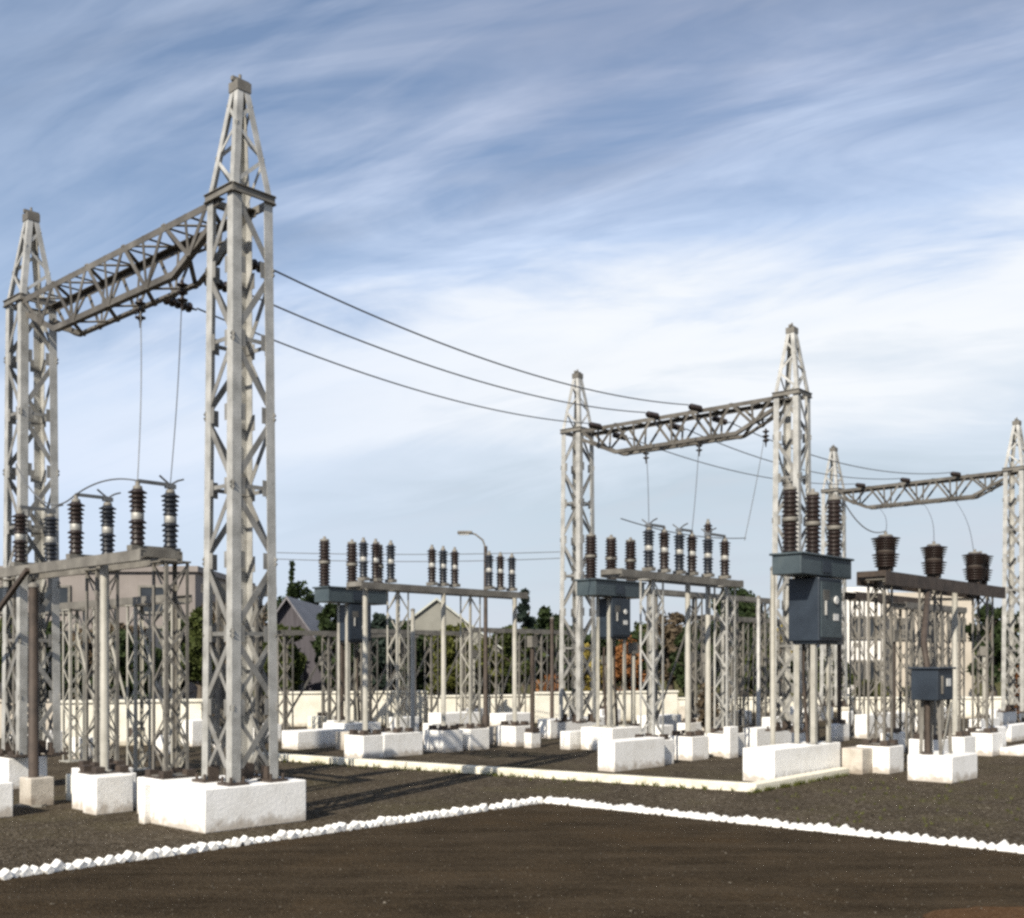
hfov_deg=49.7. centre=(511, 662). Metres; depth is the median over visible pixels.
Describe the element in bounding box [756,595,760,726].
steel pole
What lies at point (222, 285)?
overhead conductor
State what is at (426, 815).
edging stone
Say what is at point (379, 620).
tree
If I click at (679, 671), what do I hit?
tree
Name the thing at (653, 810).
edging stone
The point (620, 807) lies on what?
edging stone
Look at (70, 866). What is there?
edging stone
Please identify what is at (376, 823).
edging stone
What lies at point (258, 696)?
support stand
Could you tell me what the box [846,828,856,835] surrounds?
edging stone
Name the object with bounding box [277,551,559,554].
jumper wire
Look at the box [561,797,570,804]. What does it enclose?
edging stone
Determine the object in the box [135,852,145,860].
edging stone
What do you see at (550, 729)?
concrete plinth
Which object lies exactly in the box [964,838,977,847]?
edging stone
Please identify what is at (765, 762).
concrete plinth
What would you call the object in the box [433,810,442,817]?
edging stone
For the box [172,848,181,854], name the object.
edging stone
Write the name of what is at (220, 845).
edging stone
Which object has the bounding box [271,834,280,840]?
edging stone
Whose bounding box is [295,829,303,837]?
edging stone
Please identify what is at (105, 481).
jumper wire
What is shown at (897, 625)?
window
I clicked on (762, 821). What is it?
edging stone
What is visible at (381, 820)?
edging stone
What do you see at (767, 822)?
edging stone
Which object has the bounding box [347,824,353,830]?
edging stone
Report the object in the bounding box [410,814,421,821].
edging stone
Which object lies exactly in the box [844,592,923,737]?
support stand
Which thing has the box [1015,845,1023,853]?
edging stone
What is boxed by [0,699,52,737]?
wall
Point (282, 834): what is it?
edging stone
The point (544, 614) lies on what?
tree
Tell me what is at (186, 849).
edging stone
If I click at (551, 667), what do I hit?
steel pole
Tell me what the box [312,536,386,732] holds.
circuit breaker
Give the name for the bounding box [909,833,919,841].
edging stone
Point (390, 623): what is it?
tree
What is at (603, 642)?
tree
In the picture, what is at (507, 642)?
tree
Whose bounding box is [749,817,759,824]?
edging stone
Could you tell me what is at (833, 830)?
edging stone
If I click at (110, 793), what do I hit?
concrete plinth
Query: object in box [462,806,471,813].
edging stone
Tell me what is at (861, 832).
edging stone
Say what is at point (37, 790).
concrete plinth
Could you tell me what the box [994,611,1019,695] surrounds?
tree
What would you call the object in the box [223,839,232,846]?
edging stone
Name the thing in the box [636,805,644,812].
edging stone
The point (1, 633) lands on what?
door
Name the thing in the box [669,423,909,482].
overhead conductor
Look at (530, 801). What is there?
edging stone
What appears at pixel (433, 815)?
edging stone
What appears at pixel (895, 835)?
edging stone
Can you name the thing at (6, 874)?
edging stone
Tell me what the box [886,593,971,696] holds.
building
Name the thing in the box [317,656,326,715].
stub post
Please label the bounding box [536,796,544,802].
edging stone
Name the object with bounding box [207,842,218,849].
edging stone
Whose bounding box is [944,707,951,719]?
concrete plinth
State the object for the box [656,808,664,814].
edging stone
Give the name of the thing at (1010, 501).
lattice gantry
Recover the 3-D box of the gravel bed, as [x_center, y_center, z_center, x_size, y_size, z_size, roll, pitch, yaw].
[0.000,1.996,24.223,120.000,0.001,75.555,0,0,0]
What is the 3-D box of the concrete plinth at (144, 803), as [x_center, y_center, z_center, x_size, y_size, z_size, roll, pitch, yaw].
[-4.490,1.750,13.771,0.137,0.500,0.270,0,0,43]
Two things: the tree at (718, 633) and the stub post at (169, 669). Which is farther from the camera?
the tree at (718, 633)
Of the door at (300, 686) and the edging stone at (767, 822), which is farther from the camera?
the door at (300, 686)
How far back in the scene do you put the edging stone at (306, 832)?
12.70 m
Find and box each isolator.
[0,475,200,813]
[344,537,529,758]
[601,518,744,764]
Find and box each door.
[0,633,1,697]
[60,628,92,633]
[110,626,162,699]
[281,671,303,690]
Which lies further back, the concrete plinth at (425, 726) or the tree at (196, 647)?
the tree at (196, 647)
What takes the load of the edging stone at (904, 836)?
on the gravel bed
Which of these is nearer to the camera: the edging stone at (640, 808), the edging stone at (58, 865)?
the edging stone at (58, 865)
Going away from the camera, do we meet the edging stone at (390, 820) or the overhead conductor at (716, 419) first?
the edging stone at (390, 820)
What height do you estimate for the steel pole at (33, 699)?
3.110 m
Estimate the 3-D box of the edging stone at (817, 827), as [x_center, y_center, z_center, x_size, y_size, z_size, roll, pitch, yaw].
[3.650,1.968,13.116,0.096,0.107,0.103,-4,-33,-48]
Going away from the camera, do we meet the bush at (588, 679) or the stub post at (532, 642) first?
the stub post at (532, 642)
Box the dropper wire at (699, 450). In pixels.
[692,441,701,529]
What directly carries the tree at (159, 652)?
on the yard at (552, 754)
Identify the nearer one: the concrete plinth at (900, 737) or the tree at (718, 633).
the concrete plinth at (900, 737)
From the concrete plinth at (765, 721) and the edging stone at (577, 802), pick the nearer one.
the edging stone at (577, 802)
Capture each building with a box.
[0,566,254,703]
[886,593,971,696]
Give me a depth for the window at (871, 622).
47.96 m
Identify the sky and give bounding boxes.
[0,0,1023,658]
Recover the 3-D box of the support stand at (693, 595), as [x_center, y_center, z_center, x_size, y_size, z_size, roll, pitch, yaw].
[5.609,0.052,30.894,0.420,3.895,6.000,0,0,43]
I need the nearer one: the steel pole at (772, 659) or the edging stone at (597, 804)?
the edging stone at (597, 804)
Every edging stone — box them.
[0,868,13,879]
[11,868,20,877]
[19,864,33,876]
[30,865,43,874]
[40,863,54,873]
[51,859,65,871]
[64,863,75,869]
[72,859,87,868]
[84,858,95,866]
[94,857,105,865]
[104,855,116,864]
[115,854,126,862]
[122,850,136,861]
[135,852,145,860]
[143,849,157,858]
[154,847,163,857]
[161,846,174,856]
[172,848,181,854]
[180,845,193,853]
[190,843,199,852]
[197,842,209,851]
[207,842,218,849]
[216,841,224,848]
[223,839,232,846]
[232,837,242,846]
[240,835,250,844]
[249,837,256,843]
[255,837,265,842]
[263,836,273,841]
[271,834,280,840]
[277,830,288,839]
[287,830,297,838]
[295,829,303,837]
[302,829,311,836]
[310,827,321,834]
[318,827,325,834]
[323,825,334,833]
[331,823,341,831]
[337,822,347,830]
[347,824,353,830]
[349,820,361,829]
[359,821,367,828]
[366,821,374,827]
[371,820,380,826]
[376,816,386,825]
[386,816,395,824]
[392,816,399,823]
[398,816,405,822]
[405,815,413,821]
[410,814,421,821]
[422,811,430,819]
[428,811,436,818]
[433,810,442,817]
[440,809,449,816]
[451,807,461,815]
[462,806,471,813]
[470,807,476,812]
[473,806,481,811]
[479,803,488,810]
[489,804,496,809]
[495,803,503,808]
[503,799,512,807]
[511,799,519,806]
[520,799,528,804]
[526,799,533,804]
[529,797,538,803]
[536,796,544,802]
[544,796,552,803]
[552,797,558,803]
[556,798,562,804]
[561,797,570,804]
[569,798,575,805]
[573,799,581,806]
[579,800,587,806]
[585,800,594,807]
[594,802,601,807]
[599,803,606,808]
[604,803,612,809]
[617,804,624,810]
[624,803,633,811]
[631,806,637,811]
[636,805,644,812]
[643,807,650,813]
[650,807,658,813]
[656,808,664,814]
[663,809,671,815]
[669,809,678,816]
[677,811,685,817]
[683,811,692,817]
[689,812,699,818]
[698,813,705,819]
[704,812,715,820]
[712,815,721,820]
[720,815,729,821]
[727,817,735,822]
[734,816,741,823]
[740,815,750,823]
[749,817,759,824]
[757,817,766,825]
[764,818,772,826]
[770,819,781,827]
[781,821,789,827]
[788,822,797,828]
[796,823,804,829]
[803,823,814,830]
[813,823,822,831]
[820,823,831,832]
[828,826,838,833]
[836,824,849,834]
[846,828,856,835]
[855,828,865,835]
[862,830,873,836]
[872,832,882,837]
[882,832,891,838]
[889,831,900,839]
[898,832,910,840]
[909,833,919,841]
[919,834,929,842]
[927,836,937,843]
[936,837,947,844]
[947,836,958,845]
[955,837,967,846]
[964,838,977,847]
[977,841,986,848]
[986,842,995,849]
[994,839,1009,851]
[1007,844,1017,852]
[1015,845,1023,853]
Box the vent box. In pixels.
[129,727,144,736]
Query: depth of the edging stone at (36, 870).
10.43 m
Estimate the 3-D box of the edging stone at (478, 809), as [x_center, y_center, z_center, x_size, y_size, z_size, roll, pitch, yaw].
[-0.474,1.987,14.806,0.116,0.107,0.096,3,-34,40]
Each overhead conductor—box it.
[163,298,601,429]
[204,279,658,418]
[252,259,702,411]
[612,433,865,487]
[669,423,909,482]
[712,416,960,476]
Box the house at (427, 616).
[376,598,501,701]
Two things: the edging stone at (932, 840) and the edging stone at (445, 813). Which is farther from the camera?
the edging stone at (445, 813)
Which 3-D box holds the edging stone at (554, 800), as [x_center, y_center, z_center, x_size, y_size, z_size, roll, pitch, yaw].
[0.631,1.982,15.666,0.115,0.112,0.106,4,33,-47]
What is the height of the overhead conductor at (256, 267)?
0.738 m
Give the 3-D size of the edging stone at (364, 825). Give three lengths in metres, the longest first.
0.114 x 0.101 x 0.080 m
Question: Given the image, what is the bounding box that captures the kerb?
[253,752,848,791]
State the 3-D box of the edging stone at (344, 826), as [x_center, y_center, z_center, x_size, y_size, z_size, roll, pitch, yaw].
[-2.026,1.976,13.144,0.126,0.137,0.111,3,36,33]
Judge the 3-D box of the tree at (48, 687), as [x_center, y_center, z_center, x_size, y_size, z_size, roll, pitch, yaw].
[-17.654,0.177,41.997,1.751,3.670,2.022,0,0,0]
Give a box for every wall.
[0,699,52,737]
[61,699,201,746]
[279,690,427,726]
[427,694,529,714]
[535,690,678,722]
[678,696,848,712]
[851,696,1023,717]
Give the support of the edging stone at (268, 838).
on the gravel bed
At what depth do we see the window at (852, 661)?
47.95 m
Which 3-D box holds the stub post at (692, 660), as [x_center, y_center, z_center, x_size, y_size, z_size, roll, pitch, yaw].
[4.412,0.625,27.473,0.240,1.750,0.240,0,0,43]
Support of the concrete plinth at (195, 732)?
on the yard at (552, 754)
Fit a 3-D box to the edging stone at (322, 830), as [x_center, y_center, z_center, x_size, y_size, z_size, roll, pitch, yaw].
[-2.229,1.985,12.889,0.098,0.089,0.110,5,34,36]
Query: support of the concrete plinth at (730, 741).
on the yard at (552, 754)
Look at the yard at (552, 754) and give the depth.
22.89 m
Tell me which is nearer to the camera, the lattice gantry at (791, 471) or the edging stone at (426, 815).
the edging stone at (426, 815)
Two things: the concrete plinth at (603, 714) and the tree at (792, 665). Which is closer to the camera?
the concrete plinth at (603, 714)
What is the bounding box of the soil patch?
[922,906,1023,917]
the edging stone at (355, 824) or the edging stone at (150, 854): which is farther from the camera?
the edging stone at (355, 824)
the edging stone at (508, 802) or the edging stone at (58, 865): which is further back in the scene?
the edging stone at (508, 802)
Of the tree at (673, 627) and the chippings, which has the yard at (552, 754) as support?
the tree at (673, 627)
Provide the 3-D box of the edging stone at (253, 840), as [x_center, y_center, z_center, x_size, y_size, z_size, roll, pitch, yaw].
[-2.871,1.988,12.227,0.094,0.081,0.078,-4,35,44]
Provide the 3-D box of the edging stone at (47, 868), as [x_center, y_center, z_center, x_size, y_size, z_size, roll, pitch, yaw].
[-4.417,1.972,10.515,0.129,0.091,0.088,0,38,39]
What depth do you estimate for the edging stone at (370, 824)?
13.41 m
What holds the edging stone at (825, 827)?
on the ground at (774, 853)
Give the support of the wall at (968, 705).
on the yard at (552, 754)
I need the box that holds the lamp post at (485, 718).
[457,531,488,727]
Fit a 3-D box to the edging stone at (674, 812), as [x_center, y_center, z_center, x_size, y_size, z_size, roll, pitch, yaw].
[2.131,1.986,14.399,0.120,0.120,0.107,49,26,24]
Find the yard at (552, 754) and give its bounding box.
[0,702,1023,781]
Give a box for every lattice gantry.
[0,74,287,786]
[554,323,812,732]
[818,417,1023,712]
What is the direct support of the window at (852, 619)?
in the house at (856, 589)
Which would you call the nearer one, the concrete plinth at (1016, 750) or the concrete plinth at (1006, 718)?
the concrete plinth at (1016, 750)
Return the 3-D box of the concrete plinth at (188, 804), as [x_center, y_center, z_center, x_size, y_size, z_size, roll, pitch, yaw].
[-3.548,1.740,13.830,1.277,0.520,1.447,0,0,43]
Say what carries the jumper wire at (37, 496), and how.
attached to the isolator at (107, 560)
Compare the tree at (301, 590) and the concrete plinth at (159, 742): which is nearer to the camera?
the concrete plinth at (159, 742)
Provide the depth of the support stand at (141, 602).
20.70 m
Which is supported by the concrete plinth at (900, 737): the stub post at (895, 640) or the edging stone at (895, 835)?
the stub post at (895, 640)
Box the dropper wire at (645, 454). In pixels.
[643,449,648,522]
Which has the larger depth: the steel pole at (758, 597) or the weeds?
the steel pole at (758, 597)
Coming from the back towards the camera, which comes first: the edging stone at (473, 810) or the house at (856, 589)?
the house at (856, 589)
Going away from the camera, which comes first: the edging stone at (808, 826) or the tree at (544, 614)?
the edging stone at (808, 826)
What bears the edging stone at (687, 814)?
on the gravel bed
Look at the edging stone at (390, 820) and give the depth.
13.62 m
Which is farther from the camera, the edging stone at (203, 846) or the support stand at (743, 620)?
the support stand at (743, 620)
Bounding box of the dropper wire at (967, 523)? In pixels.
[954,499,973,548]
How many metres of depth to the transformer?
20.54 m
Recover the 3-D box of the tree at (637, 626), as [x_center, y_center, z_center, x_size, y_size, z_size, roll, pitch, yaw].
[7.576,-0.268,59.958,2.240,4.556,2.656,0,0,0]
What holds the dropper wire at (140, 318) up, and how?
hanging from the lattice gantry at (239, 634)
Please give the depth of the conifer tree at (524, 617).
55.88 m
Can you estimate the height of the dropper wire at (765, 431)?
2.461 m
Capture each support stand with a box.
[59,594,191,770]
[201,584,276,774]
[277,630,418,733]
[359,629,468,722]
[462,627,570,723]
[644,589,769,732]
[694,615,782,726]
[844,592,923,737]
[893,602,966,747]
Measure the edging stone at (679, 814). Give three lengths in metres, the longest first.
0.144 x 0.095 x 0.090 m
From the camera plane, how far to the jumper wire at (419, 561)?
30.47 m
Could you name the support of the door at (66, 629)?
in the building at (136, 582)
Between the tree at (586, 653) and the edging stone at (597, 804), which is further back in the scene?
the tree at (586, 653)
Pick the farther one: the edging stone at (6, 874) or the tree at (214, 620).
the tree at (214, 620)
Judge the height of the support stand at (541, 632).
3.095 m
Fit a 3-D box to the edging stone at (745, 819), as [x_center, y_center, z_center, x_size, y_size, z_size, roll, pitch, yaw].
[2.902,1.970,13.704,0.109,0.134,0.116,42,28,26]
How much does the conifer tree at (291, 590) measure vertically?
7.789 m
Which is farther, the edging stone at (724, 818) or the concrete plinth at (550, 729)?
the concrete plinth at (550, 729)
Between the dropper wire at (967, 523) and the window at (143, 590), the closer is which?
the dropper wire at (967, 523)
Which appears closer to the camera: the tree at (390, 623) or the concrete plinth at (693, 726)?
the concrete plinth at (693, 726)
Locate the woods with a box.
[253,615,1019,680]
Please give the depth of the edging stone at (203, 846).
11.72 m
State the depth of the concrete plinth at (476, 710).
37.71 m
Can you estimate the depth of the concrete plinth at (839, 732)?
27.77 m
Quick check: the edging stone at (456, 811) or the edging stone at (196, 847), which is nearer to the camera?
the edging stone at (196, 847)
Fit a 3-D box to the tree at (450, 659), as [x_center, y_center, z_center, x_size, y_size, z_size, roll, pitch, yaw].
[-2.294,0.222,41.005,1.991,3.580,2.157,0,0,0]
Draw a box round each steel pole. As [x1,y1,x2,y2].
[14,582,45,806]
[410,608,414,730]
[550,617,553,718]
[703,519,713,755]
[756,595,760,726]
[770,566,774,744]
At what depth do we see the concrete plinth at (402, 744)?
23.43 m
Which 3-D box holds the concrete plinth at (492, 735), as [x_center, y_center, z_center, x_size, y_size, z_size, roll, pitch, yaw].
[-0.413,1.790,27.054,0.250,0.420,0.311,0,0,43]
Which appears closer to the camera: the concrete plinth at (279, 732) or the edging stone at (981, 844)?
the edging stone at (981, 844)
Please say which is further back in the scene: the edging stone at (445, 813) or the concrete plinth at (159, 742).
the concrete plinth at (159, 742)
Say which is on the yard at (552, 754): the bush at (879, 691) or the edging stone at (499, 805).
the bush at (879, 691)
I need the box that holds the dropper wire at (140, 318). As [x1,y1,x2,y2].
[135,298,145,479]
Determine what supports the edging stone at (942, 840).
on the ground at (774, 853)
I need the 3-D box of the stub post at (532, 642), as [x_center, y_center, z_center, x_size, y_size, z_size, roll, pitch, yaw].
[0.476,0.515,25.811,0.240,2.250,0.240,0,0,43]
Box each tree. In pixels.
[0,616,27,690]
[45,620,67,694]
[46,626,51,698]
[48,645,92,699]
[72,622,92,699]
[90,629,162,699]
[110,619,151,698]
[151,619,195,697]
[180,606,215,698]
[192,602,267,694]
[263,580,323,620]
[263,623,307,698]
[285,560,297,598]
[310,603,359,690]
[331,643,359,690]
[359,612,400,690]
[385,618,395,690]
[386,620,426,690]
[419,630,435,693]
[426,621,468,694]
[468,637,505,694]
[492,633,507,694]
[497,623,538,693]
[509,587,543,693]
[535,605,571,680]
[554,628,591,690]
[570,643,602,690]
[589,631,619,690]
[606,635,646,690]
[617,630,661,690]
[633,621,669,677]
[639,610,684,689]
[667,622,712,694]
[711,587,777,696]
[711,613,752,696]
[744,626,781,696]
[777,624,792,696]
[777,641,819,696]
[806,655,857,695]
[965,603,1017,696]
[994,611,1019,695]
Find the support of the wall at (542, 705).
on the yard at (552, 754)
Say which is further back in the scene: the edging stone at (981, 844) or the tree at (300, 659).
the tree at (300, 659)
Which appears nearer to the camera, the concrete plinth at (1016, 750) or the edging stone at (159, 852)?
the edging stone at (159, 852)
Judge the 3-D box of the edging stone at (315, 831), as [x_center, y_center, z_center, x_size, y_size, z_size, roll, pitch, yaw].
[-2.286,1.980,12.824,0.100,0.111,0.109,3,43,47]
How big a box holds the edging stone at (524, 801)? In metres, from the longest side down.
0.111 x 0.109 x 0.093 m
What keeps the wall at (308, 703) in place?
on the yard at (552, 754)
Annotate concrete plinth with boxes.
[0,780,12,817]
[20,775,53,806]
[41,730,61,753]
[66,774,71,800]
[72,737,92,758]
[83,773,132,814]
[139,782,150,823]
[149,774,305,833]
[155,735,170,753]
[181,719,201,746]
[253,723,280,742]
[282,728,344,749]
[307,715,335,728]
[335,731,359,749]
[381,731,422,757]
[389,716,418,731]
[423,723,440,740]
[428,711,478,727]
[459,708,482,720]
[487,726,496,743]
[490,712,529,725]
[524,732,540,747]
[538,716,604,738]
[560,730,580,749]
[589,709,620,722]
[598,737,663,771]
[637,714,680,732]
[655,724,672,735]
[677,722,701,730]
[679,705,699,720]
[695,717,719,730]
[723,726,737,758]
[725,710,751,725]
[743,724,805,747]
[743,741,839,781]
[762,716,791,725]
[790,706,832,721]
[831,723,848,741]
[842,711,861,725]
[842,746,872,774]
[855,712,908,738]
[880,732,904,751]
[908,751,976,782]
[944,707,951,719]
[966,726,1005,746]
[968,717,999,726]
[989,708,1020,724]
[1000,744,1023,755]
[1002,723,1023,741]
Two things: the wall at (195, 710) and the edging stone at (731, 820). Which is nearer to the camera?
the edging stone at (731, 820)
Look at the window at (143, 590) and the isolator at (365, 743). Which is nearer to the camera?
the isolator at (365, 743)
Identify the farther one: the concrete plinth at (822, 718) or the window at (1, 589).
the window at (1, 589)
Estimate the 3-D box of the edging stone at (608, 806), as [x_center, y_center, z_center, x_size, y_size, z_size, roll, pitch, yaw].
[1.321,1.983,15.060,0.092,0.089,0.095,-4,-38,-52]
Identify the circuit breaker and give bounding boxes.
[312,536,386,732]
[574,532,646,749]
[769,483,853,743]
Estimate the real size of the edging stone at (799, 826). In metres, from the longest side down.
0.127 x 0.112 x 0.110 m
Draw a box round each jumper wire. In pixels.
[15,464,75,505]
[75,478,137,494]
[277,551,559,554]
[280,558,559,561]
[620,518,744,538]
[839,494,885,532]
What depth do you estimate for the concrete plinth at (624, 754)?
20.42 m
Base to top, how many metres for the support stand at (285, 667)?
2.895 m
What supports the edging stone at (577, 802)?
on the gravel bed
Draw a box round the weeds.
[225,757,1020,826]
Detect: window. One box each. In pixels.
[0,585,11,613]
[45,585,70,613]
[138,585,169,613]
[851,616,865,638]
[851,660,865,681]
[870,616,880,638]
[870,660,880,682]
[896,618,908,639]
[950,618,965,639]
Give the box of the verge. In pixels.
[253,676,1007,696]
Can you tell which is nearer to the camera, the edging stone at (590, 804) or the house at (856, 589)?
the edging stone at (590, 804)
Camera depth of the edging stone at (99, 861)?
10.90 m
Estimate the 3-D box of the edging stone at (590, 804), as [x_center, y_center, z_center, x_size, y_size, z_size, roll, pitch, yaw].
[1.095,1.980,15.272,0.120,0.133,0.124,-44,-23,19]
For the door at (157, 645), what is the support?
in the building at (136, 582)
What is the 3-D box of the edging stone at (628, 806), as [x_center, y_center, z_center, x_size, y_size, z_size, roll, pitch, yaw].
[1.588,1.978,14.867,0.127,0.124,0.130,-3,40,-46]
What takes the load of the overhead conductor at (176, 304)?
attached to the lattice gantry at (791, 471)
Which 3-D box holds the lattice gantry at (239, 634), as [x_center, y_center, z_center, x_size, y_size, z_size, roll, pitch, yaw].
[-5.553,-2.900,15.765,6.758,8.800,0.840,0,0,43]
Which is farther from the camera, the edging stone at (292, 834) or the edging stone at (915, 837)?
the edging stone at (292, 834)
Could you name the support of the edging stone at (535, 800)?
on the gravel bed
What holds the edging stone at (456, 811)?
on the gravel bed
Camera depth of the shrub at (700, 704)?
26.92 m
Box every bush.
[586,660,606,690]
[851,679,888,696]
[1006,665,1020,722]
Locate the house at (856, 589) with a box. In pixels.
[805,587,888,696]
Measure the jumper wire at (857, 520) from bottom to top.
0.675 m
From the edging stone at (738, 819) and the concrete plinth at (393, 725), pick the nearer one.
the edging stone at (738, 819)
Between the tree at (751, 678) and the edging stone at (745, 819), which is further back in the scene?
the tree at (751, 678)
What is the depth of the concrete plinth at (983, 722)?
30.28 m
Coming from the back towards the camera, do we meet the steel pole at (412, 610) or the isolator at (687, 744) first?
the steel pole at (412, 610)
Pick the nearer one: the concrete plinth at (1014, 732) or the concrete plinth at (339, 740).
the concrete plinth at (339, 740)
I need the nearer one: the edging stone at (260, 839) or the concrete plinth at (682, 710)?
the edging stone at (260, 839)
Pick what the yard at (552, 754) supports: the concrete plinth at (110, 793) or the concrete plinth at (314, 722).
the concrete plinth at (314, 722)
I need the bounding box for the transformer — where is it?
[857,532,1005,773]
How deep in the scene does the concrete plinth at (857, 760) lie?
19.75 m
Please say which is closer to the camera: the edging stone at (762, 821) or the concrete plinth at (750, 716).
the edging stone at (762, 821)
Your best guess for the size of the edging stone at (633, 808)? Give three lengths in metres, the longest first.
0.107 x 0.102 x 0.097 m
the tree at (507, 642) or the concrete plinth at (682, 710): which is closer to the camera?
the concrete plinth at (682, 710)
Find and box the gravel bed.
[0,742,1023,870]
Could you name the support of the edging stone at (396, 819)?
on the gravel bed
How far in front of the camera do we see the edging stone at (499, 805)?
15.07 m
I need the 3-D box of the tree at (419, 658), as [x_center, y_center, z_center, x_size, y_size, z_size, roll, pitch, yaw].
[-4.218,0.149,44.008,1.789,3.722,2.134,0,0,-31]
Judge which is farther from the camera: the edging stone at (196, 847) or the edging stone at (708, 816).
the edging stone at (708, 816)
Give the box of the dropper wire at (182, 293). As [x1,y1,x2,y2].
[170,280,187,482]
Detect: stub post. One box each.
[159,631,170,734]
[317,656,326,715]
[335,643,344,720]
[473,650,477,707]
[525,636,539,732]
[600,656,606,708]
[626,642,639,725]
[683,652,695,722]
[702,653,704,710]
[833,634,845,723]
[886,630,900,732]
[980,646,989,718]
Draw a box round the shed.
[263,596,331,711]
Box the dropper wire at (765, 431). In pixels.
[744,428,768,540]
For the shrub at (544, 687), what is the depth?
40.73 m
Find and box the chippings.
[0,757,1023,917]
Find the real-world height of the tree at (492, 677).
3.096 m
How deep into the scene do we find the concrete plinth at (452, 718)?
33.72 m
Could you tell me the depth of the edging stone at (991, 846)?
11.80 m
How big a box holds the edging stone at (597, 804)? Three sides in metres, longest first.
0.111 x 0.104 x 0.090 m
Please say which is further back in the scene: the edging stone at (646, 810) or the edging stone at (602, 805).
the edging stone at (602, 805)
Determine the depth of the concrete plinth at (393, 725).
30.99 m
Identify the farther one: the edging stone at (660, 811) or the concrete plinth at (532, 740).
the concrete plinth at (532, 740)
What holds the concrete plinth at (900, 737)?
on the yard at (552, 754)
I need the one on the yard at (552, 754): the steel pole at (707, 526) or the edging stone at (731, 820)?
the steel pole at (707, 526)
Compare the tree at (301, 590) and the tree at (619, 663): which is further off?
the tree at (301, 590)
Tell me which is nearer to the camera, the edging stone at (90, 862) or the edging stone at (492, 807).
the edging stone at (90, 862)
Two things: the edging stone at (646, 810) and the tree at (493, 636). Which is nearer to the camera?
the edging stone at (646, 810)
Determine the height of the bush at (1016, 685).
1.936 m
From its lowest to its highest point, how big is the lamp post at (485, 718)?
5.675 m
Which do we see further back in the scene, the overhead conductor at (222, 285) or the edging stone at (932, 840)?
the overhead conductor at (222, 285)
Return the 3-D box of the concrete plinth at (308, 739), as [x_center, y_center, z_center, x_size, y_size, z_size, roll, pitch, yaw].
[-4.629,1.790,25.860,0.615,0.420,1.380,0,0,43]
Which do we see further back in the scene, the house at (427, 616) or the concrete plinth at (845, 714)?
the house at (427, 616)
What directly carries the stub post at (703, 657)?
on the concrete plinth at (711, 726)
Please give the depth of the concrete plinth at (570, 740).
25.27 m
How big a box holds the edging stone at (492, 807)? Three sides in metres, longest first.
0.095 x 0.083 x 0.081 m
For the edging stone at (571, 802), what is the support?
on the gravel bed
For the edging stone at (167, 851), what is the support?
on the gravel bed
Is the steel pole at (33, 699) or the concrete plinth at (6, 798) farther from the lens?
the steel pole at (33, 699)
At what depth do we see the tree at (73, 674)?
38.70 m
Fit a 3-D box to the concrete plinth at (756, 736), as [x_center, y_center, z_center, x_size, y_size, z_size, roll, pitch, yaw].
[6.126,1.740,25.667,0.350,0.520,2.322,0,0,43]
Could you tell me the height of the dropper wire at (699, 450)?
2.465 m
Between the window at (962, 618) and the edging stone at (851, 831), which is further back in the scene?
the window at (962, 618)
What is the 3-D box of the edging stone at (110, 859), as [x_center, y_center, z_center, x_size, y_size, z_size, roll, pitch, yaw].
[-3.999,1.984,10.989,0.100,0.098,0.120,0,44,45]
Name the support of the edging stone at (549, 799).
on the gravel bed
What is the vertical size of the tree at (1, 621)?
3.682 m
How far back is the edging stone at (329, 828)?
12.94 m
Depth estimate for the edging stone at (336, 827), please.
13.03 m
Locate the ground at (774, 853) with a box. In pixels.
[0,803,1023,917]
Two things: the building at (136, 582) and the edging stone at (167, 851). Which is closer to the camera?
the edging stone at (167, 851)
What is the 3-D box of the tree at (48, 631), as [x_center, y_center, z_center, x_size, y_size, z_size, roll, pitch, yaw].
[-17.439,0.272,40.043,1.983,3.489,2.300,0,0,-39]
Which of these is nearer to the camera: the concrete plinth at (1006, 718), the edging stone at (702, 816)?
the edging stone at (702, 816)
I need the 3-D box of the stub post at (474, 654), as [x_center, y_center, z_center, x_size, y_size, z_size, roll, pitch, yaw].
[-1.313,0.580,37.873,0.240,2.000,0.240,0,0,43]
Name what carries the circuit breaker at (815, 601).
on the concrete plinth at (765, 762)
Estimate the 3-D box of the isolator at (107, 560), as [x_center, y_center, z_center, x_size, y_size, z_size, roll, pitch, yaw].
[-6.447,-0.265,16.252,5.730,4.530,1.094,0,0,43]
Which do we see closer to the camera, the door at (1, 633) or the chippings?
the chippings
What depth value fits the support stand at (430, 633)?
34.72 m
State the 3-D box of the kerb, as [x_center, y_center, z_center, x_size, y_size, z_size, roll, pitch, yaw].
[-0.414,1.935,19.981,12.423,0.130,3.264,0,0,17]
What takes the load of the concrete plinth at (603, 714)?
on the yard at (552, 754)
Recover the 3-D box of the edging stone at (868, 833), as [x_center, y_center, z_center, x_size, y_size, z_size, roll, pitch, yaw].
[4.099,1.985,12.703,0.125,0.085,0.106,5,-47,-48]
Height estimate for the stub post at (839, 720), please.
2.250 m
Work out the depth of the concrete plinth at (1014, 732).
27.89 m
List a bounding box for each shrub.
[536,674,564,691]
[695,683,719,733]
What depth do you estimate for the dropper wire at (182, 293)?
14.68 m
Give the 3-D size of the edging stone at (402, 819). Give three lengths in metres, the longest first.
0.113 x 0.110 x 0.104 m
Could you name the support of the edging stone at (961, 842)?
on the gravel bed
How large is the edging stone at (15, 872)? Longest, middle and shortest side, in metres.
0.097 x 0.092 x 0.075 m

